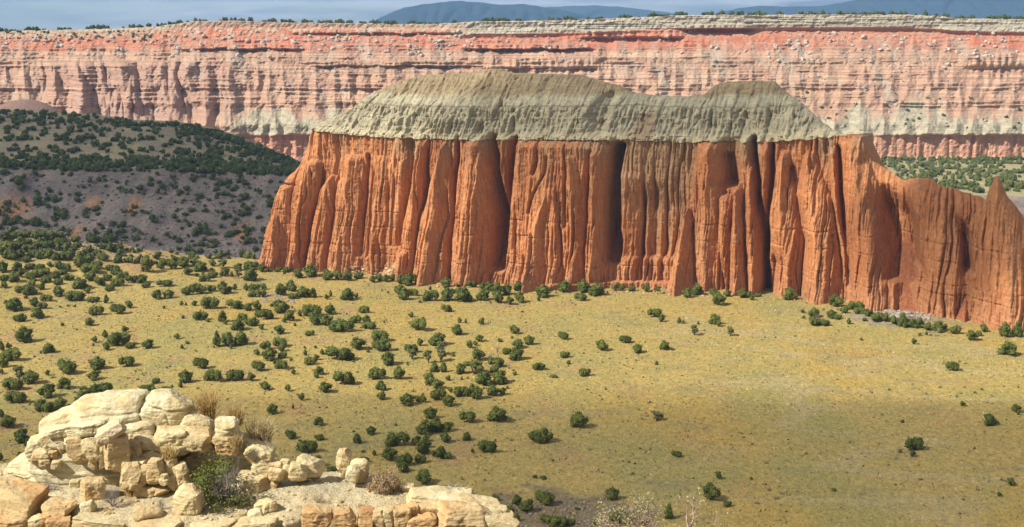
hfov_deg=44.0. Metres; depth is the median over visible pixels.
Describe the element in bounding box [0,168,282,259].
slope junipers
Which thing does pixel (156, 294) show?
juniper tree
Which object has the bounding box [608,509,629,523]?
juniper tree
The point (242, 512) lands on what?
stone
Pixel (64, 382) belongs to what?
juniper tree
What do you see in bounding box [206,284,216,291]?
juniper tree
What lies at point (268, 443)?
twig bush
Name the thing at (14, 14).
sky
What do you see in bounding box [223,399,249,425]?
grass clump
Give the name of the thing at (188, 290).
juniper tree
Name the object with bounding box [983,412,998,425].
juniper tree
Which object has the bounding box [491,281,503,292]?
juniper tree
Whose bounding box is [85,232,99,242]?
juniper tree
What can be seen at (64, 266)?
juniper tree
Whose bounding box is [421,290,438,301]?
juniper tree
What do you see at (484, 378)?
juniper tree
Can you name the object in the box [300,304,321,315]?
juniper tree
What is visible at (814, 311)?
juniper tree
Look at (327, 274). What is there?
juniper tree
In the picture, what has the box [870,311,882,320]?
juniper tree
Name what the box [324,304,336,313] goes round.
juniper tree
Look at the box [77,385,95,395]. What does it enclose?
juniper tree
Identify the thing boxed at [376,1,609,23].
mountain
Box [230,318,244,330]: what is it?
juniper tree
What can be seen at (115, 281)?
juniper tree
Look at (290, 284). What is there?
juniper tree
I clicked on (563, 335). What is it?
juniper tree
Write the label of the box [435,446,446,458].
juniper tree
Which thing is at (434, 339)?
juniper tree
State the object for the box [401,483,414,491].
boulder
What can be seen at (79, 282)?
juniper tree
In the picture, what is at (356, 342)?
juniper tree
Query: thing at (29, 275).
juniper tree
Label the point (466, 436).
juniper tree
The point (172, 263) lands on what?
juniper tree
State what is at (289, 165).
hillside junipers
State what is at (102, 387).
juniper tree
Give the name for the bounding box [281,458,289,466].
stone
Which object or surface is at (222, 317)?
juniper tree
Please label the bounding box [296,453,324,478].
boulder
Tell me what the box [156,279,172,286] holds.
juniper tree
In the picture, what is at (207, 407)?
grass clump
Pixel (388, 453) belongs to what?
juniper tree
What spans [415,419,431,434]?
juniper tree
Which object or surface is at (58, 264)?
juniper tree
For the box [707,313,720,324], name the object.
juniper tree
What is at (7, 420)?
juniper tree
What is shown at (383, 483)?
twig bush
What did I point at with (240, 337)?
juniper tree
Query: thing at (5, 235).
juniper tree
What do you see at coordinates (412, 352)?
juniper tree
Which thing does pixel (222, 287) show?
juniper tree
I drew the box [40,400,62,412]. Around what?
juniper tree
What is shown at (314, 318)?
juniper tree
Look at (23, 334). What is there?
juniper tree
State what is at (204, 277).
juniper tree
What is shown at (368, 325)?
juniper tree
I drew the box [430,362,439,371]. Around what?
juniper tree
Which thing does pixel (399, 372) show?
juniper tree
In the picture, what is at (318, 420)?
juniper tree
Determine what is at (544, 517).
juniper tree
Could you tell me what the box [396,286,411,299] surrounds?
juniper tree
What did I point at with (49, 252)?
juniper tree
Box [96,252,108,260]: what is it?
juniper tree
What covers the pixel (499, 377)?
juniper tree
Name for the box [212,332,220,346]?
juniper tree
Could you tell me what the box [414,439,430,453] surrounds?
juniper tree
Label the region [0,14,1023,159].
mesa cliff
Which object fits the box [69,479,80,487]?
stone
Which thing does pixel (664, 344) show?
juniper tree
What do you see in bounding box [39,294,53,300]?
juniper tree
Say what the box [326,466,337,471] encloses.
juniper tree
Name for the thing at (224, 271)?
juniper tree
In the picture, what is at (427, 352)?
juniper tree
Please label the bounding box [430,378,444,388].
juniper tree
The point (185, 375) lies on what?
juniper tree
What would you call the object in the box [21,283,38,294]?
juniper tree
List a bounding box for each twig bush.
[40,474,62,491]
[98,485,123,507]
[155,495,168,508]
[262,437,276,452]
[311,490,325,502]
[363,464,402,495]
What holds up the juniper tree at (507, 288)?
on the ground
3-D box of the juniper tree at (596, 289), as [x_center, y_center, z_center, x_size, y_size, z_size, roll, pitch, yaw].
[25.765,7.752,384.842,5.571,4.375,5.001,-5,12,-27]
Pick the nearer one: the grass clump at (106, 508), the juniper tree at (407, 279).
the grass clump at (106, 508)
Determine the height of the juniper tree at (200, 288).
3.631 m
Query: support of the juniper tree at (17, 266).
on the ground
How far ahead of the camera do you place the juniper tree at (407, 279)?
400.31 m
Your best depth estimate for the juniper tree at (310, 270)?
412.94 m
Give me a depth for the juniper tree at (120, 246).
429.20 m
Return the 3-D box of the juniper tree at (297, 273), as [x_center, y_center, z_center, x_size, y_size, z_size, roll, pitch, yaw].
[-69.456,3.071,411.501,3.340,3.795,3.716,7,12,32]
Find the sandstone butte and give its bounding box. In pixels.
[259,68,1023,332]
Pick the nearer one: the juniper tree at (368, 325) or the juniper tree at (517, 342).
the juniper tree at (517, 342)
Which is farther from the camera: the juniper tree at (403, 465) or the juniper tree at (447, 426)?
the juniper tree at (447, 426)
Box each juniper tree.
[0,231,8,238]
[0,239,15,248]
[0,260,7,271]
[0,346,20,360]
[0,354,8,366]
[0,414,16,427]
[1,246,16,258]
[1,377,23,389]
[2,390,27,402]
[5,297,24,311]
[7,271,19,281]
[10,230,20,236]
[10,261,22,270]
[11,313,26,321]
[13,364,25,378]
[14,284,23,292]
[14,325,33,342]
[14,427,29,442]
[20,244,33,251]
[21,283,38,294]
[21,369,38,384]
[24,271,37,279]
[28,279,35,285]
[28,297,38,306]
[29,216,39,225]
[30,268,44,276]
[30,306,45,317]
[32,241,49,247]
[34,399,46,411]
[36,302,47,308]
[36,383,55,397]
[37,230,56,239]
[37,249,45,258]
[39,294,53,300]
[40,275,51,282]
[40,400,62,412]
[42,268,49,274]
[42,342,55,353]
[44,247,53,257]
[50,270,59,278]
[53,287,64,296]
[54,232,64,237]
[54,237,66,242]
[54,260,61,268]
[56,358,78,374]
[56,376,70,388]
[56,397,67,406]
[58,263,71,269]
[60,250,73,259]
[62,274,74,279]
[63,290,85,300]
[71,276,87,288]
[73,251,85,266]
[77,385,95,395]
[79,263,100,271]
[83,253,95,263]
[83,270,95,279]
[84,317,94,325]
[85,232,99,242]
[86,296,99,302]
[86,371,99,380]
[87,304,103,314]
[87,356,105,369]
[89,382,113,392]
[90,260,102,266]
[93,276,105,285]
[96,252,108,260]
[99,235,114,242]
[105,241,115,250]
[106,331,130,345]
[110,264,122,274]
[110,276,124,285]
[110,303,125,313]
[113,243,124,251]
[113,254,122,262]
[116,271,128,277]
[118,355,134,366]
[122,255,133,262]
[125,275,137,282]
[136,274,147,282]
[140,255,155,271]
[140,383,155,390]
[141,339,153,348]
[151,289,161,299]
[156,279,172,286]
[161,289,174,297]
[166,259,178,268]
[177,256,190,266]
[177,369,193,382]
[181,285,195,294]
[192,260,207,271]
[192,311,208,319]
[193,356,208,368]
[196,283,206,293]
[199,274,210,281]
[199,295,219,308]
[203,368,222,380]
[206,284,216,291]
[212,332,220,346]
[217,259,226,266]
[217,280,227,293]
[217,310,226,321]
[218,266,230,275]
[220,332,234,345]
[225,298,243,308]
[225,369,244,380]
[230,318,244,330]
[234,268,241,277]
[234,330,248,345]
[237,313,247,319]
[242,267,257,280]
[243,260,258,269]
[243,316,259,325]
[247,289,260,296]
[249,283,259,289]
[251,300,261,309]
[251,360,265,370]
[257,310,273,319]
[259,340,270,348]
[259,381,270,389]
[260,347,276,360]
[267,403,277,413]
[272,298,289,312]
[272,337,286,346]
[274,325,285,333]
[274,359,287,368]
[275,282,288,294]
[284,309,294,320]
[285,279,296,290]
[285,429,296,438]
[293,268,303,277]
[296,439,317,451]
[297,285,309,296]
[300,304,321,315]
[301,263,317,276]
[304,355,316,364]
[308,312,321,324]
[309,288,316,297]
[312,417,323,425]
[313,433,324,440]
[314,365,323,374]
[319,381,332,392]
[320,314,333,324]
[322,269,333,280]
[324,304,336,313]
[324,346,355,359]
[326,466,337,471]
[327,318,355,331]
[332,369,355,384]
[333,269,342,279]
[339,288,354,300]
[342,270,352,280]
[349,315,360,322]
[349,337,367,349]
[353,433,361,443]
[358,305,369,313]
[361,314,370,321]
[361,321,376,328]
[366,425,375,434]
[367,366,386,378]
[371,330,389,340]
[371,338,391,350]
[374,379,386,390]
[376,391,385,399]
[380,351,395,364]
[381,446,397,460]
[383,431,409,446]
[393,365,405,378]
[394,284,402,291]
[395,452,412,464]
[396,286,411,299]
[396,461,410,471]
[399,392,414,405]
[400,273,416,285]
[404,344,418,350]
[407,348,416,358]
[408,316,426,329]
[409,289,418,295]
[411,435,420,444]
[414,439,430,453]
[414,453,420,462]
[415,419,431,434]
[415,468,431,483]
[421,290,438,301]
[423,349,432,362]
[423,372,434,384]
[423,406,437,418]
[428,332,445,345]
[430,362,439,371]
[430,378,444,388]
[430,387,445,399]
[431,417,442,431]
[434,341,445,349]
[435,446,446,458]
[436,348,445,360]
[439,361,447,371]
[439,432,450,441]
[440,277,451,286]
[440,304,451,311]
[441,287,455,301]
[441,422,453,431]
[442,394,454,405]
[451,324,462,334]
[453,286,472,301]
[453,386,470,396]
[455,362,466,373]
[458,409,475,422]
[461,359,483,374]
[462,432,470,440]
[465,280,476,287]
[468,383,474,394]
[470,386,483,399]
[472,347,486,360]
[475,371,493,385]
[476,288,489,300]
[477,439,497,451]
[484,281,493,290]
[485,406,508,420]
[486,384,500,395]
[487,355,503,366]
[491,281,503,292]
[492,290,503,302]
[492,369,509,384]
[503,283,512,293]
[509,324,519,333]
[509,347,523,360]
[511,338,523,347]
[511,494,521,504]
[513,280,521,290]
[514,291,523,302]
[519,499,533,512]
[523,334,534,344]
[527,426,552,442]
[532,362,545,369]
[533,489,555,505]
[534,283,551,297]
[539,513,551,523]
[549,514,563,526]
[550,516,567,525]
[556,279,571,291]
[557,331,568,339]
[570,410,588,427]
[574,293,586,300]
[576,279,589,291]
[579,367,590,375]
[587,282,604,295]
[595,339,608,349]
[605,486,620,500]
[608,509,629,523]
[611,282,617,290]
[619,335,631,342]
[632,343,642,352]
[647,307,661,316]
[650,410,663,419]
[659,340,669,349]
[664,502,673,518]
[671,450,681,456]
[682,287,693,297]
[691,283,704,295]
[691,324,698,334]
[703,482,720,500]
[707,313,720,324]
[709,288,720,295]
[712,291,726,304]
[727,326,733,335]
[737,288,746,297]
[783,286,799,299]
[808,306,819,316]
[809,316,817,325]
[816,318,829,325]
[826,309,836,318]
[828,294,844,306]
[847,300,864,309]
[853,307,864,313]
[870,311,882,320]
[897,312,908,327]
[904,436,924,450]
[907,318,917,327]
[915,317,923,327]
[931,321,943,332]
[945,361,959,370]
[949,324,961,333]
[966,329,978,340]
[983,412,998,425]
[996,340,1018,355]
[998,321,1012,336]
[1011,403,1021,411]
[1012,320,1022,336]
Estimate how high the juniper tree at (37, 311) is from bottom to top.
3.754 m
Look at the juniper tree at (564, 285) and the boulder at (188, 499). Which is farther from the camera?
the juniper tree at (564, 285)
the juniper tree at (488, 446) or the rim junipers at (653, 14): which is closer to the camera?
the juniper tree at (488, 446)
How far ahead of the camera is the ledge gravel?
26.16 m
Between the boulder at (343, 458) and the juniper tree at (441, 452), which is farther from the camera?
the juniper tree at (441, 452)
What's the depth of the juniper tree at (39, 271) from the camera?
401.06 m
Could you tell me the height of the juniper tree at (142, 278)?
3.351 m
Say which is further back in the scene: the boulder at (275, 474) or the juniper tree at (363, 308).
the juniper tree at (363, 308)
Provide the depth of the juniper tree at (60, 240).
427.07 m
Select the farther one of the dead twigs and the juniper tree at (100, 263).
the juniper tree at (100, 263)
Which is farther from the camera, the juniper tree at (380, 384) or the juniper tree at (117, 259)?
the juniper tree at (117, 259)
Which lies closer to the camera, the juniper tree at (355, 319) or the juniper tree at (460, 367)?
the juniper tree at (460, 367)
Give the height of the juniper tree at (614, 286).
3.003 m
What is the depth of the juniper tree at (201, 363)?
300.89 m
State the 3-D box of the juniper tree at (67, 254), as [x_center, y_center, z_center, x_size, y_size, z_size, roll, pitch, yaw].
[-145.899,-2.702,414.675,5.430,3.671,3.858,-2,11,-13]
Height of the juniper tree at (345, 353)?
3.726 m
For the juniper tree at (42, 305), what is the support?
on the ground
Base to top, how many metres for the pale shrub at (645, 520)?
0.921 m
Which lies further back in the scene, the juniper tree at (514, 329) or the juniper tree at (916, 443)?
the juniper tree at (514, 329)
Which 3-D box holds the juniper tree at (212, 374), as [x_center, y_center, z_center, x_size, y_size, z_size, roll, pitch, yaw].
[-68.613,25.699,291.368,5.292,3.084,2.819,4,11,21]
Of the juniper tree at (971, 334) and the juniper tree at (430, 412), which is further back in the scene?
the juniper tree at (971, 334)
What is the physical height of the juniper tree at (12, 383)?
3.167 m
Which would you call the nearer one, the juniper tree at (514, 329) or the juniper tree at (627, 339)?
the juniper tree at (627, 339)
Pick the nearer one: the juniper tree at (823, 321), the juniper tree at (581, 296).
the juniper tree at (823, 321)
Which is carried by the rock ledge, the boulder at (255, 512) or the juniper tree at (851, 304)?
the boulder at (255, 512)
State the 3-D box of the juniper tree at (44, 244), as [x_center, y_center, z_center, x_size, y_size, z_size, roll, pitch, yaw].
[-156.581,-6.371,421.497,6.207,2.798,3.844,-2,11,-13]
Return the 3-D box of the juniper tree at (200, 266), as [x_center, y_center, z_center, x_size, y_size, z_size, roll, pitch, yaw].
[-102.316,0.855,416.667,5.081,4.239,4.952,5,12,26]
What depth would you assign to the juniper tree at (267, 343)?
318.69 m
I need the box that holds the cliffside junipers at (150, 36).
[4,29,1021,130]
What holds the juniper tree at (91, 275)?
on the ground
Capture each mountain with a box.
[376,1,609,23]
[545,5,673,18]
[714,0,1023,18]
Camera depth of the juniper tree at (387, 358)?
304.21 m
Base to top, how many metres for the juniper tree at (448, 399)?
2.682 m
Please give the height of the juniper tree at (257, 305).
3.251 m
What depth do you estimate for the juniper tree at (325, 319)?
342.74 m
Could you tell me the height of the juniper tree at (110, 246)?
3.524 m
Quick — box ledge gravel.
[0,464,407,523]
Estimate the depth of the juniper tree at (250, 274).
405.81 m
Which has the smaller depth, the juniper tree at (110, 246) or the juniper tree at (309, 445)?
the juniper tree at (309, 445)
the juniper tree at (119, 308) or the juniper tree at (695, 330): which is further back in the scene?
the juniper tree at (119, 308)
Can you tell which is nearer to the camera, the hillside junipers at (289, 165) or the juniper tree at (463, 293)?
the juniper tree at (463, 293)
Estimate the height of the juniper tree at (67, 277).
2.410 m
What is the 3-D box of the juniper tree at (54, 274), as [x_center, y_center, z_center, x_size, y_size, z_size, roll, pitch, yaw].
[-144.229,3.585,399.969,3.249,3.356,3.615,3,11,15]
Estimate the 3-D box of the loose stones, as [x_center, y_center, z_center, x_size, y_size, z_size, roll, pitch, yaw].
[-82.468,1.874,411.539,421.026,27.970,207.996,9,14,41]
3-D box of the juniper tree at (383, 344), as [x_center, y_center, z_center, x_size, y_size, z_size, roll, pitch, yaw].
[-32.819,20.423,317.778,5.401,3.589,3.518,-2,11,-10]
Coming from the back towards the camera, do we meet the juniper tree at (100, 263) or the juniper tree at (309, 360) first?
the juniper tree at (100, 263)
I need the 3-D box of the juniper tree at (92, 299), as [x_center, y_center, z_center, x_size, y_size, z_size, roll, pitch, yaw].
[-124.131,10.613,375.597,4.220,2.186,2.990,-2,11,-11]
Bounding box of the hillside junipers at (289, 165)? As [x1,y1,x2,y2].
[0,108,300,175]
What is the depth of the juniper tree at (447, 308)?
361.68 m
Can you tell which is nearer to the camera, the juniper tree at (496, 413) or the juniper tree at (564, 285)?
the juniper tree at (496, 413)
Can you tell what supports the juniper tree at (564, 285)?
on the ground
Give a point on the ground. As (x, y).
(668, 473)
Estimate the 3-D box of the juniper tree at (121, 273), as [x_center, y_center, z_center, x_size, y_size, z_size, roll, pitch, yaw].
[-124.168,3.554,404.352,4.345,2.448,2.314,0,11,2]
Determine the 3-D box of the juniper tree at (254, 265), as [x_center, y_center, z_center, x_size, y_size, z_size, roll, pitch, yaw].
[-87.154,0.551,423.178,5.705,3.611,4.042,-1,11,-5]
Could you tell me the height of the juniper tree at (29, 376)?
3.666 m
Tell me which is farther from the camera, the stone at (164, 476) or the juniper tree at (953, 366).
the juniper tree at (953, 366)
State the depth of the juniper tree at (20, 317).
349.87 m
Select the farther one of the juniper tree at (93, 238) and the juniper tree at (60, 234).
the juniper tree at (93, 238)
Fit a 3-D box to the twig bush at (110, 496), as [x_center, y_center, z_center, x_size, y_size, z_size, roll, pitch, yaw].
[-8.192,4.751,25.845,0.523,0.654,0.540,-10,14,-42]
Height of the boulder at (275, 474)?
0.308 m
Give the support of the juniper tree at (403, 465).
on the ground
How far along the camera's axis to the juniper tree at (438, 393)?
276.04 m
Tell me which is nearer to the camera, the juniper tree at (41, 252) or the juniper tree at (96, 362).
the juniper tree at (96, 362)
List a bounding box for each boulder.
[79,499,96,512]
[80,476,105,500]
[132,483,169,497]
[133,504,162,521]
[172,483,204,515]
[247,508,263,517]
[254,502,262,508]
[256,498,277,512]
[265,481,280,490]
[267,459,282,467]
[268,467,284,481]
[282,464,289,477]
[288,461,307,480]
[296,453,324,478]
[336,448,351,473]
[345,465,360,482]
[350,458,369,479]
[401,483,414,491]
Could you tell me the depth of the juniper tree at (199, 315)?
349.95 m
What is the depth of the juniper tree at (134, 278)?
398.94 m
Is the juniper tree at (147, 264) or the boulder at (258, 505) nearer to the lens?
the boulder at (258, 505)
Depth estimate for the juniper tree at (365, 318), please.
346.20 m
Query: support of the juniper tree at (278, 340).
on the ground
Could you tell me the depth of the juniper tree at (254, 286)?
392.81 m
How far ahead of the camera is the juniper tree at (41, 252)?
413.93 m
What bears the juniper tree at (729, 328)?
on the ground
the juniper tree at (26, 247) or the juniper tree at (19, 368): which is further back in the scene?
the juniper tree at (26, 247)
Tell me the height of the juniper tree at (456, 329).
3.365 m
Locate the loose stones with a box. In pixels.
[0,173,930,526]
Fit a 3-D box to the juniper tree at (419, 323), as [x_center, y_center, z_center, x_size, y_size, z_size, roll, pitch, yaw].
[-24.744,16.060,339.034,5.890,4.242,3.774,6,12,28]
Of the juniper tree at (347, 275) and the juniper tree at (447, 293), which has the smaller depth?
the juniper tree at (447, 293)
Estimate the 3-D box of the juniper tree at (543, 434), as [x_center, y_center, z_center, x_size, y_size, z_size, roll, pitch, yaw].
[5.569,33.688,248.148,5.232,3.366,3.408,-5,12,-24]
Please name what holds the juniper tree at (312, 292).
on the ground
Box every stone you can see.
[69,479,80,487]
[158,478,170,485]
[160,473,168,478]
[237,509,247,515]
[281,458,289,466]
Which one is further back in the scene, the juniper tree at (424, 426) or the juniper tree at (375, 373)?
the juniper tree at (375, 373)
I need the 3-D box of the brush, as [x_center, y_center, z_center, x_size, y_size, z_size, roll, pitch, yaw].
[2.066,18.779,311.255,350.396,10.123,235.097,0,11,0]
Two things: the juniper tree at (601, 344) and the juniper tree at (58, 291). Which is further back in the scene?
the juniper tree at (58, 291)
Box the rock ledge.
[0,463,520,526]
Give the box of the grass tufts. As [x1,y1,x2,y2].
[0,239,1023,526]
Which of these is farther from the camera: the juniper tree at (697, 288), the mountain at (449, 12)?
the mountain at (449, 12)
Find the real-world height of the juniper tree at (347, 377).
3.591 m
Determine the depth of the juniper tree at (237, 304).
364.09 m
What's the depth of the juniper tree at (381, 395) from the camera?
276.13 m
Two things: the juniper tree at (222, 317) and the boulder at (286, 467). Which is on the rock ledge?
the boulder at (286, 467)
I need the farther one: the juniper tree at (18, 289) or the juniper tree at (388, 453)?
the juniper tree at (18, 289)
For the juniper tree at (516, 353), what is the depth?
308.60 m
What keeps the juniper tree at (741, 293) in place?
on the ground
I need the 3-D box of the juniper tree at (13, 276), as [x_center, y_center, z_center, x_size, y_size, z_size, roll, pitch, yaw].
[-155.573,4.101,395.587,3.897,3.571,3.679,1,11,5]
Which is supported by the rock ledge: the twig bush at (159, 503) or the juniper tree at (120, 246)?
the twig bush at (159, 503)
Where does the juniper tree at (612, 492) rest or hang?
on the ground
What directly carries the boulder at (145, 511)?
on the rock ledge
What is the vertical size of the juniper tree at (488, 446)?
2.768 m
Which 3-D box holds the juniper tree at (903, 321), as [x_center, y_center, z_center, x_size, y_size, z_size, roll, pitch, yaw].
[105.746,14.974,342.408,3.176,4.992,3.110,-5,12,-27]
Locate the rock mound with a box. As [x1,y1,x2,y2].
[3,388,275,492]
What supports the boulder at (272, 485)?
on the rock ledge
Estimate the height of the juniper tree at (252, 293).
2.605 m
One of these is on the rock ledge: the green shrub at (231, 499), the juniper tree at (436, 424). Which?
the green shrub at (231, 499)
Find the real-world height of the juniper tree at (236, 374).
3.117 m
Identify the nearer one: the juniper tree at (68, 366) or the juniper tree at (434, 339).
the juniper tree at (68, 366)
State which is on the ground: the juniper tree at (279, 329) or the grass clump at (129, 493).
the juniper tree at (279, 329)
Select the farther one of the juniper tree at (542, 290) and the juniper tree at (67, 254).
the juniper tree at (67, 254)
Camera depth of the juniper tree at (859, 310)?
354.22 m
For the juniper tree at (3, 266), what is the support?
on the ground
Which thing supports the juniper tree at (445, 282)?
on the ground
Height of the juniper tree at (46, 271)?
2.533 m
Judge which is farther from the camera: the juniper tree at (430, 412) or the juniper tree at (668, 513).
the juniper tree at (430, 412)
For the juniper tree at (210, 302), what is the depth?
364.32 m
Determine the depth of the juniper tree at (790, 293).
375.54 m
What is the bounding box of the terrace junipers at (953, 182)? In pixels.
[881,154,1023,192]
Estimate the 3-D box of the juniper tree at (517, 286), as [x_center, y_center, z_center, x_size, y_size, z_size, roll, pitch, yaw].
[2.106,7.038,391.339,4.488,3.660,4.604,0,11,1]
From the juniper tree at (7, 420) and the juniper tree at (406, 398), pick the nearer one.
the juniper tree at (7, 420)
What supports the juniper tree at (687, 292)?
on the ground
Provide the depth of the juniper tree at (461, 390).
278.95 m
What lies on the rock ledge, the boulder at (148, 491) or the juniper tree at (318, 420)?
the boulder at (148, 491)
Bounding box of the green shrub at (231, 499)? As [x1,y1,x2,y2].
[185,446,258,515]
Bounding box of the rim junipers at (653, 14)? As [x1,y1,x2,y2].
[0,10,1023,30]
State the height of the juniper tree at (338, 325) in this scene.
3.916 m
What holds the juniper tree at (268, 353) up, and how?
on the ground
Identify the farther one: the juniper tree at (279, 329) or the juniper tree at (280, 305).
the juniper tree at (280, 305)
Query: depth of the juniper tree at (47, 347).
314.87 m
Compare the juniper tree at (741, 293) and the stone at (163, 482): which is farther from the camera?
the juniper tree at (741, 293)
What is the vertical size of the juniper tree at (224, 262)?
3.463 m
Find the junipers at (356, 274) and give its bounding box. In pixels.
[0,216,1019,525]
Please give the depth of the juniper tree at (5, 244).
416.67 m
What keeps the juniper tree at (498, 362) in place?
on the ground
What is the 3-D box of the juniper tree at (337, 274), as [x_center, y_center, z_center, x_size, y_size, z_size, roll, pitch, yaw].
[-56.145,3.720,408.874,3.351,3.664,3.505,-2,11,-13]
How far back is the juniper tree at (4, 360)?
301.34 m
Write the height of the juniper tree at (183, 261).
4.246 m
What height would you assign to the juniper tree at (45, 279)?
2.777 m
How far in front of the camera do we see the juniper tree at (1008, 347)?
312.97 m
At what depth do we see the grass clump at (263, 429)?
27.34 m
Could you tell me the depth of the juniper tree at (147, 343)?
319.08 m
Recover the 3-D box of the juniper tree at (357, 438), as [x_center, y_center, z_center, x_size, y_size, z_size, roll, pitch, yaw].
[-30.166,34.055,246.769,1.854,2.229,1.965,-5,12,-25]
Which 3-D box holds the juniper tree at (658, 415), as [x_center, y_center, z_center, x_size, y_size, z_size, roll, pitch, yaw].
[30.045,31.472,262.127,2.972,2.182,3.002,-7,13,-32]
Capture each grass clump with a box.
[99,505,112,512]
[123,489,132,496]
[157,444,178,460]
[183,388,228,419]
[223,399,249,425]
[228,433,242,448]
[240,410,278,442]
[389,476,406,492]
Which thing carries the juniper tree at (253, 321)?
on the ground
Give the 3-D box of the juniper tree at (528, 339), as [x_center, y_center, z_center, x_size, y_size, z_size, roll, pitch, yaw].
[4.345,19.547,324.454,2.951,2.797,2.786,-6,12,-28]
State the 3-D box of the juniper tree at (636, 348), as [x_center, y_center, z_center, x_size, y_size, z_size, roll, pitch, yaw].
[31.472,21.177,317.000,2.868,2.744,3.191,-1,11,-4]
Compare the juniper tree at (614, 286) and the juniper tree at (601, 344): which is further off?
the juniper tree at (614, 286)
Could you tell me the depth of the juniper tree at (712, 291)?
381.41 m
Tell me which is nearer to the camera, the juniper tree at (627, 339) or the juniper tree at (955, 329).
the juniper tree at (627, 339)
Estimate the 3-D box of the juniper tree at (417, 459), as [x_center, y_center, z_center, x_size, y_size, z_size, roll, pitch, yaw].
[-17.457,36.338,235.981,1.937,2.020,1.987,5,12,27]
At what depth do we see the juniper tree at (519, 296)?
374.54 m
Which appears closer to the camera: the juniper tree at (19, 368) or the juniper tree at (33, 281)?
the juniper tree at (19, 368)
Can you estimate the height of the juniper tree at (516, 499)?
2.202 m
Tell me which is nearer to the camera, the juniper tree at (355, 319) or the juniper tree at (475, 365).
the juniper tree at (475, 365)
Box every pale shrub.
[592,487,667,526]
[651,487,730,526]
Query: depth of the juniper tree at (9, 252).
412.01 m
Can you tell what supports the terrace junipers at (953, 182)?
on the ground
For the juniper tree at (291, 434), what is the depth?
248.94 m
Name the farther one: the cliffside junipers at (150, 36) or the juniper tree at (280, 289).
the cliffside junipers at (150, 36)
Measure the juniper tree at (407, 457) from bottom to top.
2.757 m
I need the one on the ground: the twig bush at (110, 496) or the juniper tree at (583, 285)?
the juniper tree at (583, 285)
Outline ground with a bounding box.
[0,29,1023,526]
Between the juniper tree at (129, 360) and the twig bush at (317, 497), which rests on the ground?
the juniper tree at (129, 360)
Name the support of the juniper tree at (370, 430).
on the ground
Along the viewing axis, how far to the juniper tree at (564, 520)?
205.84 m
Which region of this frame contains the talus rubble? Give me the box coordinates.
[0,30,1022,128]
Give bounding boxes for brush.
[0,259,1023,526]
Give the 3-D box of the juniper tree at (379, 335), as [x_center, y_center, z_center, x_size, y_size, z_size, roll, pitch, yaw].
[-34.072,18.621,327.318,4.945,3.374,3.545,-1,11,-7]
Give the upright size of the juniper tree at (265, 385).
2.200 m
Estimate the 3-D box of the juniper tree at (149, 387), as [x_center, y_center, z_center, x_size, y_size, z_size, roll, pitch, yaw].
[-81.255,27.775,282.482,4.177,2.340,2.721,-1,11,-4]
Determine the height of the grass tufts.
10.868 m
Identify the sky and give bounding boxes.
[0,0,851,28]
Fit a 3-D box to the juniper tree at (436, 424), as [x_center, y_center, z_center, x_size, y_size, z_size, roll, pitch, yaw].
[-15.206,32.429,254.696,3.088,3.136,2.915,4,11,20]
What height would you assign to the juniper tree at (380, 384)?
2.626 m
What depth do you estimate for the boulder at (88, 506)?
25.53 m
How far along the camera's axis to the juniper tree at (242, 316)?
349.93 m
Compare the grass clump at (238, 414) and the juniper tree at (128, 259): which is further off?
the juniper tree at (128, 259)
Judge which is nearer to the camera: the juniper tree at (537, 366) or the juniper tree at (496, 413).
the juniper tree at (496, 413)
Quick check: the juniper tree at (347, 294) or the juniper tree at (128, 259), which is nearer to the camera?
the juniper tree at (347, 294)
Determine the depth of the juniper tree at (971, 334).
328.35 m
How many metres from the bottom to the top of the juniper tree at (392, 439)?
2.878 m
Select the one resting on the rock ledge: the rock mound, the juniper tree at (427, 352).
the rock mound
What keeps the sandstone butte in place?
on the ground
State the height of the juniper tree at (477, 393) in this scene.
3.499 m
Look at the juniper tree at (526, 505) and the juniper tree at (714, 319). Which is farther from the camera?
the juniper tree at (714, 319)
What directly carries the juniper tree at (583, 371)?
on the ground
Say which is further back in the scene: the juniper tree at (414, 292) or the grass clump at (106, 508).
the juniper tree at (414, 292)
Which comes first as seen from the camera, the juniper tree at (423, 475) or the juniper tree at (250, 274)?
the juniper tree at (423, 475)
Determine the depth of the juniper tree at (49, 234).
427.96 m
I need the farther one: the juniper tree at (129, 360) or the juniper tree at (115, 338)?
the juniper tree at (115, 338)
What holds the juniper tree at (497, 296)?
on the ground
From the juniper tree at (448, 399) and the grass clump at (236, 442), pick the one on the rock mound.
the grass clump at (236, 442)
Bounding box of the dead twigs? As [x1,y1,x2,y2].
[438,475,469,490]
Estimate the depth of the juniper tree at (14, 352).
306.97 m
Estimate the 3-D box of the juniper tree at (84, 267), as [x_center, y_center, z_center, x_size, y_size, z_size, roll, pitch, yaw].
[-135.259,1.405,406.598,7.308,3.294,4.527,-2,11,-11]
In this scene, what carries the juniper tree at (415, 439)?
on the ground
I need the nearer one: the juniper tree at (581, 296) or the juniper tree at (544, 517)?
the juniper tree at (544, 517)
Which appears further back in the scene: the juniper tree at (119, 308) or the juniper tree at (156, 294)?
the juniper tree at (156, 294)
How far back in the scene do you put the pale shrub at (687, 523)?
15.99 m
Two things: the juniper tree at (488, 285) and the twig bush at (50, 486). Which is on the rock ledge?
the twig bush at (50, 486)
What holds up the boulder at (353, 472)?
on the rock ledge
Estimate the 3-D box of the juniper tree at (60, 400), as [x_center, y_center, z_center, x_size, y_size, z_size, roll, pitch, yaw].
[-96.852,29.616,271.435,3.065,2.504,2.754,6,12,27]
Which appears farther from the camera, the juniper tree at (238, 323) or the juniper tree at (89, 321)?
the juniper tree at (89, 321)
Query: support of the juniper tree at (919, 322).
on the ground
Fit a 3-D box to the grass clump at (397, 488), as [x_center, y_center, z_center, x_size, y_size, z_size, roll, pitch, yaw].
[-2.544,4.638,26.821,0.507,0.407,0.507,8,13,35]

